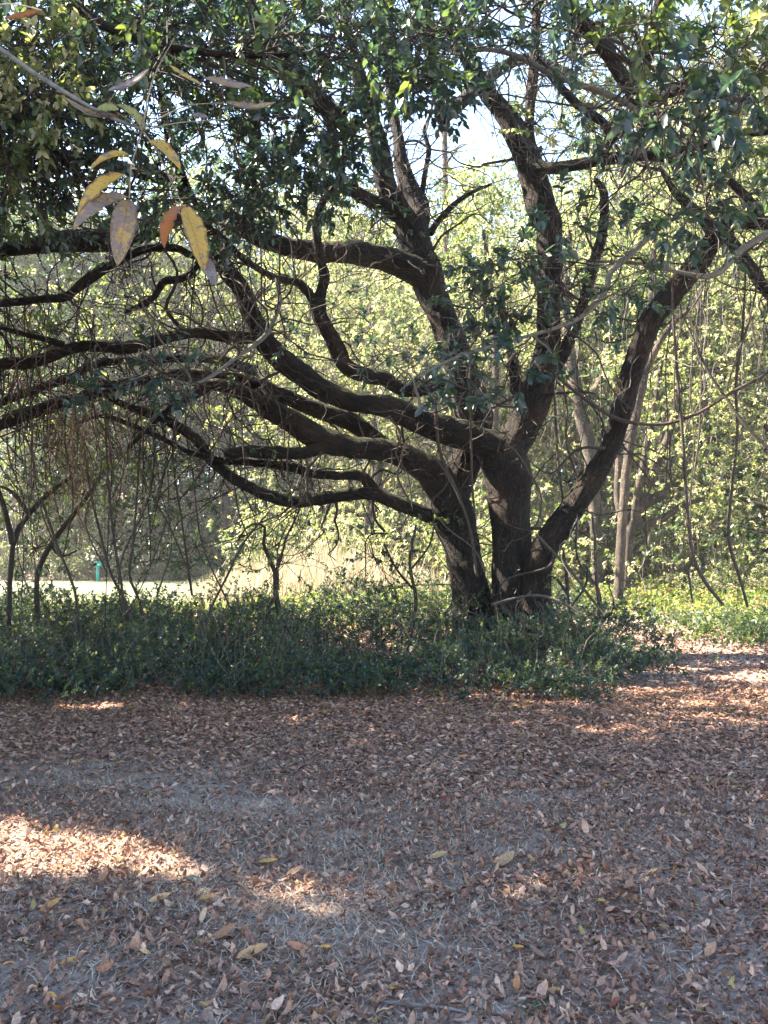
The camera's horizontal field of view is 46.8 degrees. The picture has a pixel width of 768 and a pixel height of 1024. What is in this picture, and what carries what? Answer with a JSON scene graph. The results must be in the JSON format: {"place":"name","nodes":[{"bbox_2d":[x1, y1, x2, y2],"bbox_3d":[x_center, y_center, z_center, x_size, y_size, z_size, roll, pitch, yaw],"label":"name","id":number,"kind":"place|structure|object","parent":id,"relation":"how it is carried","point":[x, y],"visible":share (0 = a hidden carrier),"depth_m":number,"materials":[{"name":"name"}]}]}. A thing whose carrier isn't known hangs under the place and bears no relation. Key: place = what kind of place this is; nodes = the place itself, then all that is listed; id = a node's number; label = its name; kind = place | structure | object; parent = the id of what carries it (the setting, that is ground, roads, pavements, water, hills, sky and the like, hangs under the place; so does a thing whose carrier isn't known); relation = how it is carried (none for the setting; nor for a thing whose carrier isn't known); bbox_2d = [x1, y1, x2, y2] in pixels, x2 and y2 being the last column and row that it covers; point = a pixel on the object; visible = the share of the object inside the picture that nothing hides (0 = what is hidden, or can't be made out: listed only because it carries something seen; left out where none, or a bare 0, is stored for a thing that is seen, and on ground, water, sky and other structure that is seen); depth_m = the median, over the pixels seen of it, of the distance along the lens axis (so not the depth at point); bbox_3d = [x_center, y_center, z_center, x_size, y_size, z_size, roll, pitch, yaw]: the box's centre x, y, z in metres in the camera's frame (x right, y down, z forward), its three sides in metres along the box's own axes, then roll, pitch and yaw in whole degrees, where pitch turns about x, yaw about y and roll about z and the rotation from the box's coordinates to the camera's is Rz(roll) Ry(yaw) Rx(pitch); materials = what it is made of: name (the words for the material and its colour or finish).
{"place":"outdoors","nodes":[
{"label":"outdoors","id":0,"kind":"place"},
{"bbox_2d":[0,581,306,610],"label":"mown field","id":1,"kind":"structure","parent":0,"point":[85,587],"depth_m":44.99,"materials":[{"name":"beige plant"}]},
{"bbox_2d":[0,561,767,1023],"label":"ground","id":2,"kind":"structure","parent":0,"point":[424,943],"depth_m":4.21,"materials":[{"name":"brown plant"}]},
{"bbox_2d":[0,7,50,324],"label":"shade tree","id":3,"kind":"object","parent":2,"relation":"on","point":[12,237],"visible":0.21,"depth_m":11.45,"materials":[{"name":"green plant"}]},
{"bbox_2d":[0,473,86,634],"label":"sapling","id":4,"kind":"object","parent":2,"relation":"on","point":[9,529],"visible":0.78,"depth_m":13.98,"materials":[{"name":"brown plant"}]},
{"bbox_2d":[31,515,100,579],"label":"shrub","id":5,"kind":"object","parent":2,"relation":"on","point":[57,557],"visible":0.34,"depth_m":60.06,"materials":[{"name":"green plant"}]},
{"bbox_2d":[28,546,105,580],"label":"shrub","id":6,"kind":"object","parent":2,"relation":"on","point":[80,563],"visible":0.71,"depth_m":58.27,"materials":[{"name":"green plant"}]},
{"bbox_2d":[34,457,104,630],"bbox_3d":[-5.306,0.602,14.511,1.460,3.012,0.748,0,-3,0],"label":"sapling","id":7,"kind":"object","parent":2,"relation":"on","point":[50,545],"visible":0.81,"depth_m":14.55,"materials":[{"name":"brown plant"}]},
{"bbox_2d":[0,171,186,578],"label":"tree","id":8,"kind":"object","parent":2,"relation":"on","point":[13,518],"visible":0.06,"depth_m":64.81,"materials":[{"name":"green plant"}]},
{"bbox_2d":[0,136,251,576],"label":"tree","id":9,"kind":"object","parent":2,"relation":"on","point":[86,220],"visible":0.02,"depth_m":66.26,"materials":[{"name":"green plant"}]},
{"bbox_2d":[0,132,253,579],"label":"tree","id":10,"kind":"object","parent":2,"relation":"on","point":[18,269],"visible":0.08,"depth_m":60.58,"materials":[{"name":"green plant"}]},
{"bbox_2d":[0,122,298,581],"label":"tree","id":11,"kind":"object","parent":2,"relation":"on","point":[120,435],"visible":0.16,"depth_m":58.83,"materials":[{"name":"green plant"}]},
{"bbox_2d":[142,535,193,580],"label":"shrub","id":12,"kind":"object","parent":2,"relation":"on","point":[160,568],"visible":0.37,"depth_m":58.59,"materials":[{"name":"green plant"}]},
{"bbox_2d":[59,202,291,581],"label":"tree","id":13,"kind":"object","parent":2,"relation":"on","point":[129,522],"visible":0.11,"depth_m":59.38,"materials":[{"name":"green plant"}]},
{"bbox_2d":[186,549,228,580],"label":"shrub","id":14,"kind":"object","parent":2,"relation":"on","point":[205,569],"visible":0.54,"depth_m":58.66,"materials":[{"name":"green plant"}]},
{"bbox_2d":[49,147,387,580],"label":"tree","id":15,"kind":"object","parent":2,"relation":"on","point":[225,517],"visible":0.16,"depth_m":58.84,"materials":[{"name":"green plant"}]},
{"bbox_2d":[83,191,356,580],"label":"tree","id":16,"kind":"object","parent":2,"relation":"on","point":[159,514],"visible":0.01,"depth_m":61.01,"materials":[{"name":"green plant"}]},
{"bbox_2d":[152,220,361,567],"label":"tree","id":17,"kind":"object","parent":2,"relation":"on","point":[264,504],"visible":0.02,"depth_m":60.82,"materials":[{"name":"green plant"}]},
{"bbox_2d":[205,505,312,577],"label":"shrub","id":18,"kind":"object","parent":2,"relation":"on","point":[248,545],"visible":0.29,"depth_m":34.26,"materials":[{"name":"green plant"}]},
{"bbox_2d":[109,181,421,565],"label":"tree","id":19,"kind":"object","parent":2,"relation":"on","point":[233,399],"depth_m":65.92,"materials":[{"name":"green plant"}]},
{"bbox_2d":[233,488,300,640],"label":"sapling","id":20,"kind":"object","parent":2,"relation":"on","point":[275,574],"visible":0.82,"depth_m":15.14,"materials":[{"name":"brown plant"}]},
{"bbox_2d":[178,80,393,574],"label":"tree","id":21,"kind":"object","parent":2,"relation":"on","point":[294,219],"visible":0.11,"depth_m":53.02,"materials":[{"name":"green plant"}]},
{"bbox_2d":[244,506,345,568],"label":"shrub","id":22,"kind":"object","parent":2,"relation":"on","point":[310,514],"visible":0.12,"depth_m":35.55,"materials":[{"name":"green plant"}]},
{"bbox_2d":[152,527,448,607],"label":"tall dry grass","id":23,"kind":"structure","parent":2,"relation":"on","point":[290,579],"depth_m":28.29,"materials":[{"name":"plant"}]},
{"bbox_2d":[437,8,466,580],"bbox_3d":[2.408,-10.883,38.659,2.837,28.102,3.160,1,-3,-16],"label":"tree","id":24,"kind":"object","parent":23,"relation":"on","point":[444,192],"visible":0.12,"depth_m":38.64,"materials":[{"name":"brown plant"}]},
{"bbox_2d":[224,199,380,559],"bbox_3d":[-3.498,-4.772,38.288,6.583,17.087,6.761,2,-4,-36],"label":"tree","id":25,"kind":"object","parent":2,"relation":"on","point":[306,341],"visible":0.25,"depth_m":37.92,"materials":[{"name":"green plant"}]},
{"bbox_2d":[168,208,442,557],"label":"tree","id":26,"kind":"object","parent":2,"relation":"on","point":[279,491],"visible":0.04,"depth_m":56.01,"materials":[{"name":"green plant"}]},
{"bbox_2d":[179,136,515,559],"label":"tree","id":27,"kind":"object","parent":2,"relation":"on","point":[484,152],"visible":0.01,"depth_m":70.28,"materials":[{"name":"green plant"}]},
{"bbox_2d":[245,157,461,544],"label":"tree","id":28,"kind":"object","parent":2,"relation":"on","point":[358,291],"visible":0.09,"depth_m":52.02,"materials":[{"name":"green plant"}]},
{"bbox_2d":[207,222,510,587],"bbox_3d":[-0.306,-3.998,37.514,12.363,15.922,14.380,-1,-3,12],"label":"tree","id":29,"kind":"object","parent":2,"relation":"on","point":[378,477],"visible":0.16,"depth_m":36.84,"materials":[{"name":"green plant"}]},
{"bbox_2d":[0,563,719,704],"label":"thicket","id":30,"kind":"object","parent":2,"relation":"on","point":[440,649],"visible":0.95,"depth_m":11.99,"materials":[{"name":"green plant"}]},
{"bbox_2d":[293,225,429,549],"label":"tree","id":31,"kind":"object","parent":2,"relation":"on","point":[365,326],"visible":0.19,"depth_m":43.36,"materials":[{"name":"green plant"}]},
{"bbox_2d":[225,210,539,570],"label":"tree","id":32,"kind":"object","parent":2,"relation":"on","point":[327,374],"visible":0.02,"depth_m":60.79,"materials":[{"name":"green plant"}]},
{"bbox_2d":[0,0,767,655],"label":"oak tree","id":33,"kind":"object","parent":2,"relation":"on","point":[268,40],"visible":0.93,"depth_m":11.34,"materials":[{"name":"green plant"}]},
{"bbox_2d":[4,238,37,585],"bbox_3d":[-5.117,-1.483,12.474,0.757,5.016,0.048,-1,-3,23],"label":"hanging vine","id":34,"kind":"object","parent":33,"relation":"hanging from","point":[21,418],"visible":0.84,"depth_m":12.46,"materials":[{"name":"brown plant"}]},
{"bbox_2d":[14,312,33,604],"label":"hanging vine","id":35,"kind":"object","parent":33,"relation":"hanging from","point":[15,465],"visible":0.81,"depth_m":13.13,"materials":[{"name":"brown plant"}]},
{"bbox_2d":[0,296,62,424],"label":"strand curtain","id":36,"kind":"object","parent":33,"relation":"hanging from","point":[29,326],"visible":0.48,"depth_m":13.10,"materials":[{"name":"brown plant"}]},
{"bbox_2d":[24,312,59,556],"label":"hanging vine","id":37,"kind":"object","parent":33,"relation":"hanging from","point":[32,454],"visible":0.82,"depth_m":12.81,"materials":[{"name":"brown plant"}]},
{"bbox_2d":[40,499,78,630],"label":"hanging vine","id":38,"kind":"object","parent":33,"relation":"hanging from","point":[64,563],"visible":0.96,"depth_m":14.06,"materials":[{"name":"brown plant"}]},
{"bbox_2d":[0,378,144,554],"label":"strand curtain","id":39,"kind":"object","parent":33,"relation":"hanging from","point":[78,508],"visible":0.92,"depth_m":13.48,"materials":[{"name":"brown plant"}]},
{"bbox_2d":[83,307,107,573],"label":"hanging vine","id":40,"kind":"object","parent":33,"relation":"hanging from","point":[99,473],"visible":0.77,"depth_m":13.05,"materials":[{"name":"brown plant"}]},
{"bbox_2d":[83,441,131,630],"bbox_3d":[-4.360,0.373,13.999,0.851,2.988,0.046,0,-3,0],"label":"hanging vine","id":41,"kind":"object","parent":33,"relation":"hanging from","point":[107,560],"visible":0.79,"depth_m":13.97,"materials":[{"name":"brown plant"}]},
{"bbox_2d":[93,403,133,628],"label":"hanging vine","id":42,"kind":"object","parent":33,"relation":"hanging from","point":[115,547],"visible":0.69,"depth_m":13.90,"materials":[{"name":"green plant"}]},
{"bbox_2d":[120,413,152,624],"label":"hanging vine","id":43,"kind":"object","parent":33,"relation":"hanging from","point":[132,549],"visible":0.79,"depth_m":14.10,"materials":[{"name":"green plant"}]},
{"bbox_2d":[118,299,156,628],"bbox_3d":[-4.078,-0.904,14.715,0.585,5.872,0.122,1,-3,-16],"label":"hanging vine","id":44,"kind":"object","parent":33,"relation":"hanging from","point":[127,544],"visible":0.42,"depth_m":14.66,"materials":[{"name":"brown plant"}]},
{"bbox_2d":[121,355,169,627],"bbox_3d":[-3.920,-0.471,14.164,1.003,4.597,0.267,0,-3,0],"label":"hanging vine","id":45,"kind":"object","parent":33,"relation":"hanging from","point":[165,519],"visible":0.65,"depth_m":14.09,"materials":[{"name":"brown plant"}]},
{"bbox_2d":[143,325,171,596],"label":"hanging vine","id":46,"kind":"object","parent":33,"relation":"hanging from","point":[160,489],"visible":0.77,"depth_m":13.63,"materials":[{"name":"brown plant"}]},
{"bbox_2d":[172,260,196,595],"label":"hanging vine","id":47,"kind":"object","parent":33,"relation":"hanging from","point":[187,563],"visible":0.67,"depth_m":14.61,"materials":[{"name":"brown plant"}]},
{"bbox_2d":[185,285,232,610],"bbox_3d":[-2.880,-1.101,14.593,0.794,5.456,0.209,0,-3,0],"label":"hanging vine","id":48,"kind":"object","parent":33,"relation":"hanging from","point":[195,490],"visible":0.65,"depth_m":14.56,"materials":[{"name":"brown plant"}]},
{"bbox_2d":[240,241,261,483],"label":"hanging vine","id":49,"kind":"object","parent":33,"relation":"hanging from","point":[248,366],"visible":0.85,"depth_m":12.54,"materials":[{"name":"brown plant"}]},
{"bbox_2d":[252,425,291,634],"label":"hanging vine","id":50,"kind":"object","parent":33,"relation":"hanging from","point":[281,536],"visible":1,"depth_m":12.40,"materials":[{"name":"brown plant"}]},
{"bbox_2d":[434,397,478,575],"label":"hanging vine","id":51,"kind":"object","parent":33,"relation":"hanging from","point":[451,480],"visible":0.95,"depth_m":14.53,"materials":[{"name":"brown plant"}]},
{"bbox_2d":[468,365,475,511],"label":"hanging vine","id":52,"kind":"object","parent":33,"relation":"hanging from","point":[471,458],"visible":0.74,"depth_m":14.14,"materials":[{"name":"brown plant"}]},
{"bbox_2d":[535,534,605,615],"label":"hanging vine","id":53,"kind":"object","parent":33,"relation":"hanging from","point":[555,554],"visible":0.98,"depth_m":13.75,"materials":[{"name":"brown plant"}]},
{"bbox_2d":[562,384,602,614],"bbox_3d":[3.200,-0.205,14.361,0.687,3.720,0.112,1,-3,-17],"label":"hanging vine","id":54,"kind":"object","parent":33,"relation":"hanging from","point":[576,526],"visible":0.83,"depth_m":14.31,"materials":[{"name":"brown plant"}]},
{"bbox_2d":[583,512,614,632],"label":"hanging vine","id":55,"kind":"object","parent":33,"relation":"hanging from","point":[601,556],"visible":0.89,"depth_m":13.55,"materials":[{"name":"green plant"}]},
{"bbox_2d":[551,370,767,425],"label":"hanging vine","id":56,"kind":"object","parent":33,"relation":"hanging from","point":[596,407],"visible":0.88,"depth_m":13.66,"materials":[{"name":"brown plant"}]},
{"bbox_2d":[681,279,702,555],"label":"hanging vine","id":57,"kind":"object","parent":33,"relation":"hanging from","point":[692,418],"visible":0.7,"depth_m":16.61,"materials":[{"name":"brown plant"}]},
{"bbox_2d":[690,279,701,535],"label":"hanging vine","id":58,"kind":"object","parent":33,"relation":"hanging from","point":[699,416],"visible":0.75,"depth_m":17.13,"materials":[{"name":"brown plant"}]},
{"bbox_2d":[671,281,723,605],"bbox_3d":[4.669,-0.999,13.393,1.030,4.830,0.215,2,-3,-30],"label":"hanging vine","id":59,"kind":"object","parent":33,"relation":"hanging from","point":[706,583],"visible":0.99,"depth_m":13.31,"materials":[{"name":"brown plant"}]},
{"bbox_2d":[684,319,767,449],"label":"hanging vine","id":60,"kind":"object","parent":33,"relation":"hanging from","point":[745,425],"visible":1,"depth_m":12.84,"materials":[{"name":"brown plant"}]},
{"bbox_2d":[722,273,748,606],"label":"hanging vine","id":61,"kind":"object","parent":33,"relation":"hanging from","point":[727,529],"visible":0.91,"depth_m":13.58,"materials":[{"name":"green plant"}]},
{"bbox_2d":[726,256,762,390],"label":"hanging vine","id":62,"kind":"object","parent":33,"relation":"hanging from","point":[742,340],"visible":0.95,"depth_m":12.88,"materials":[{"name":"brown plant"}]},
{"bbox_2d":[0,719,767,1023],"bbox_3d":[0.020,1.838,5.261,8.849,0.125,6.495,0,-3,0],"label":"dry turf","id":63,"kind":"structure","parent":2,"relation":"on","point":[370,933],"depth_m":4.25,"materials":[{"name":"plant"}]},
{"bbox_2d":[0,576,767,649],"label":"ground plants","id":64,"kind":"object","parent":2,"relation":"on","point":[739,623],"visible":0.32,"depth_m":20.58,"materials":[{"name":"green plant"}]},
{"bbox_2d":[596,304,767,597],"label":"tree","id":65,"kind":"object","parent":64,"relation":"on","point":[634,525],"visible":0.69,"depth_m":25.87,"materials":[{"name":"green plant"}]},
{"bbox_2d":[311,205,511,569],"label":"tree","id":66,"kind":"object","parent":2,"relation":"on","point":[479,226],"visible":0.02,"depth_m":58.60,"materials":[{"name":"green plant"}]},
{"bbox_2d":[379,501,448,636],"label":"sapling","id":67,"kind":"object","parent":2,"relation":"on","point":[413,586],"visible":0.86,"depth_m":14.28,"materials":[{"name":"brown plant"}]},
{"bbox_2d":[375,235,494,580],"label":"tree","id":68,"kind":"object","parent":2,"relation":"on","point":[425,340],"visible":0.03,"depth_m":49.45,"materials":[{"name":"green plant"}]},
{"bbox_2d":[336,279,578,567],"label":"tree","id":69,"kind":"object","parent":2,"relation":"on","point":[394,316],"visible":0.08,"depth_m":42.02,"materials":[{"name":"green plant"}]},
{"bbox_2d":[307,190,618,589],"bbox_3d":[3.306,-4.266,34.869,11.914,16.204,13.857,-1,-3,12],"label":"tree","id":70,"kind":"object","parent":2,"relation":"on","point":[390,425],"visible":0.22,"depth_m":33.87,"materials":[{"name":"green plant"}]},
{"bbox_2d":[428,156,536,552],"bbox_3d":[2.449,-3.944,24.138,3.240,12.220,3.094,2,-3,-28],"label":"tree","id":71,"kind":"object","parent":2,"relation":"on","point":[498,202],"visible":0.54,"depth_m":24.27,"materials":[{"name":"green plant"}]},
{"bbox_2d":[328,139,661,580],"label":"tree","id":72,"kind":"object","parent":2,"relation":"on","point":[468,148],"visible":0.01,"depth_m":58.10,"materials":[{"name":"green plant"}]},
{"bbox_2d":[382,145,614,579],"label":"tree","id":73,"kind":"object","parent":2,"relation":"on","point":[502,210],"visible":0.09,"depth_m":50.52,"materials":[{"name":"green plant"}]},
{"bbox_2d":[410,467,608,589],"bbox_3d":[3.301,0.688,24.591,4.610,4.798,5.715,1,-3,-24],"label":"shrub","id":74,"kind":"object","parent":2,"relation":"on","point":[485,549],"visible":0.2,"depth_m":24.37,"materials":[{"name":"green plant"}]},
{"bbox_2d":[439,178,609,526],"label":"tree","id":75,"kind":"object","parent":2,"relation":"on","point":[512,251],"visible":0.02,"depth_m":42.23,"materials":[{"name":"green plant"}]},
{"bbox_2d":[421,215,647,581],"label":"tree","id":76,"kind":"object","parent":2,"relation":"on","point":[552,477],"visible":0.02,"depth_m":56.39,"materials":[{"name":"green plant"}]},
{"bbox_2d":[532,537,592,592],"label":"shrub","id":77,"kind":"object","parent":2,"relation":"on","point":[559,572],"visible":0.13,"depth_m":27.92,"materials":[{"name":"green plant"}]},
{"bbox_2d":[544,544,587,649],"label":"sapling","id":78,"kind":"object","parent":2,"relation":"on","point":[566,588],"visible":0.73,"depth_m":13.98,"materials":[{"name":"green plant"}]},
{"bbox_2d":[509,167,649,594],"bbox_3d":[6.730,-4.603,30.345,4.768,14.867,4.007,1,-3,-20],"label":"tree","id":79,"kind":"object","parent":2,"relation":"on","point":[594,506],"visible":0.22,"depth_m":30.01,"materials":[{"name":"green plant"}]},
{"bbox_2d":[511,226,648,581],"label":"tree","id":80,"kind":"object","parent":2,"relation":"on","point":[577,447],"visible":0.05,"depth_m":49.45,"materials":[{"name":"green plant"}]},
{"bbox_2d":[415,142,766,593],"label":"tree","id":81,"kind":"object","parent":2,"relation":"on","point":[607,543],"visible":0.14,"depth_m":35.85,"materials":[{"name":"green plant"}]},
{"bbox_2d":[461,67,763,580],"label":"tree","id":82,"kind":"object","parent":2,"relation":"on","point":[642,517],"visible":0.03,"depth_m":58.72,"materials":[{"name":"green plant"}]},
{"bbox_2d":[503,6,766,583],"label":"tree","id":83,"kind":"object","parent":2,"relation":"on","point":[567,196],"visible":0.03,"depth_m":43.71,"materials":[{"name":"green plant"}]},
{"bbox_2d":[516,109,767,590],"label":"tree","id":84,"kind":"object","parent":2,"relation":"on","point":[707,440],"visible":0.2,"depth_m":33.57,"materials":[{"name":"green plant"}]},
{"bbox_2d":[538,39,766,574],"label":"tree","id":85,"kind":"object","parent":2,"relation":"on","point":[641,283],"depth_m":60.35,"materials":[{"name":"green plant"}]},
{"bbox_2d":[587,136,735,598],"bbox_3d":[7.032,-3.872,22.256,3.248,12.050,3.874,-2,-4,38],"label":"tree","id":86,"kind":"object","parent":2,"relation":"on","point":[619,574],"visible":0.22,"depth_m":21.97,"materials":[{"name":"green plant"}]},
{"bbox_2d":[560,0,767,581],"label":"tree","id":87,"kind":"object","parent":2,"relation":"on","point":[746,16],"visible":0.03,"depth_m":48.83,"materials":[{"name":"green plant"}]},
{"bbox_2d":[632,520,716,593],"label":"shrub","id":88,"kind":"object","parent":2,"relation":"on","point":[669,567],"visible":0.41,"depth_m":36.87,"materials":[{"name":"green plant"}]},
{"bbox_2d":[637,520,711,589],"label":"shrub","id":89,"kind":"object","parent":2,"relation":"on","point":[686,566],"visible":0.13,"depth_m":40.01,"materials":[{"name":"green plant"}]},
{"bbox_2d":[603,51,761,576],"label":"tree","id":90,"kind":"object","parent":2,"relation":"on","point":[667,366],"depth_m":54.27,"materials":[{"name":"green plant"}]},
{"bbox_2d":[603,56,767,591],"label":"tree","id":91,"kind":"object","parent":2,"relation":"on","point":[763,394],"visible":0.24,"depth_m":30.41,"materials":[{"name":"green plant"}]},
{"bbox_2d":[615,140,767,580],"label":"tree","id":92,"kind":"object","parent":2,"relation":"on","point":[715,441],"visible":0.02,"depth_m":43.34,"materials":[{"name":"green plant"}]},
{"bbox_2d":[622,11,767,588],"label":"tree","id":93,"kind":"object","parent":2,"relation":"on","point":[761,338],"visible":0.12,"depth_m":34.98,"materials":[{"name":"green plant"}]},
{"bbox_2d":[651,546,755,612],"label":"shrub","id":94,"kind":"object","parent":2,"relation":"on","point":[714,585],"visible":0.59,"depth_m":26.00,"materials":[{"name":"green plant"}]},
{"bbox_2d":[645,75,767,609],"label":"tree","id":95,"kind":"object","parent":2,"relation":"on","point":[763,418],"visible":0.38,"depth_m":25.69,"materials":[{"name":"green plant"}]},
{"bbox_2d":[678,491,767,593],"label":"shrub","id":96,"kind":"object","parent":2,"relation":"on","point":[740,550],"visible":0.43,"depth_m":31.55,"materials":[{"name":"green plant"}]},
{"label":"shade tree","id":97,"kind":"object","parent":2,"relation":"on","visible":0},
{"bbox_2d":[0,3,275,285],"bbox_3d":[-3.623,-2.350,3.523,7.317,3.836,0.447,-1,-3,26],"label":"autumn twig","id":98,"kind":"object","parent":97,"relation":"attached to","point":[94,200],"visible":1,"depth_m":2.03,"materials":[{"name":"yellow plant"}]},
{"bbox_2d":[2,0,767,559],"label":"sky","id":99,"kind":"structure","parent":0,"point":[483,144],"materials":[{"name":"white"}]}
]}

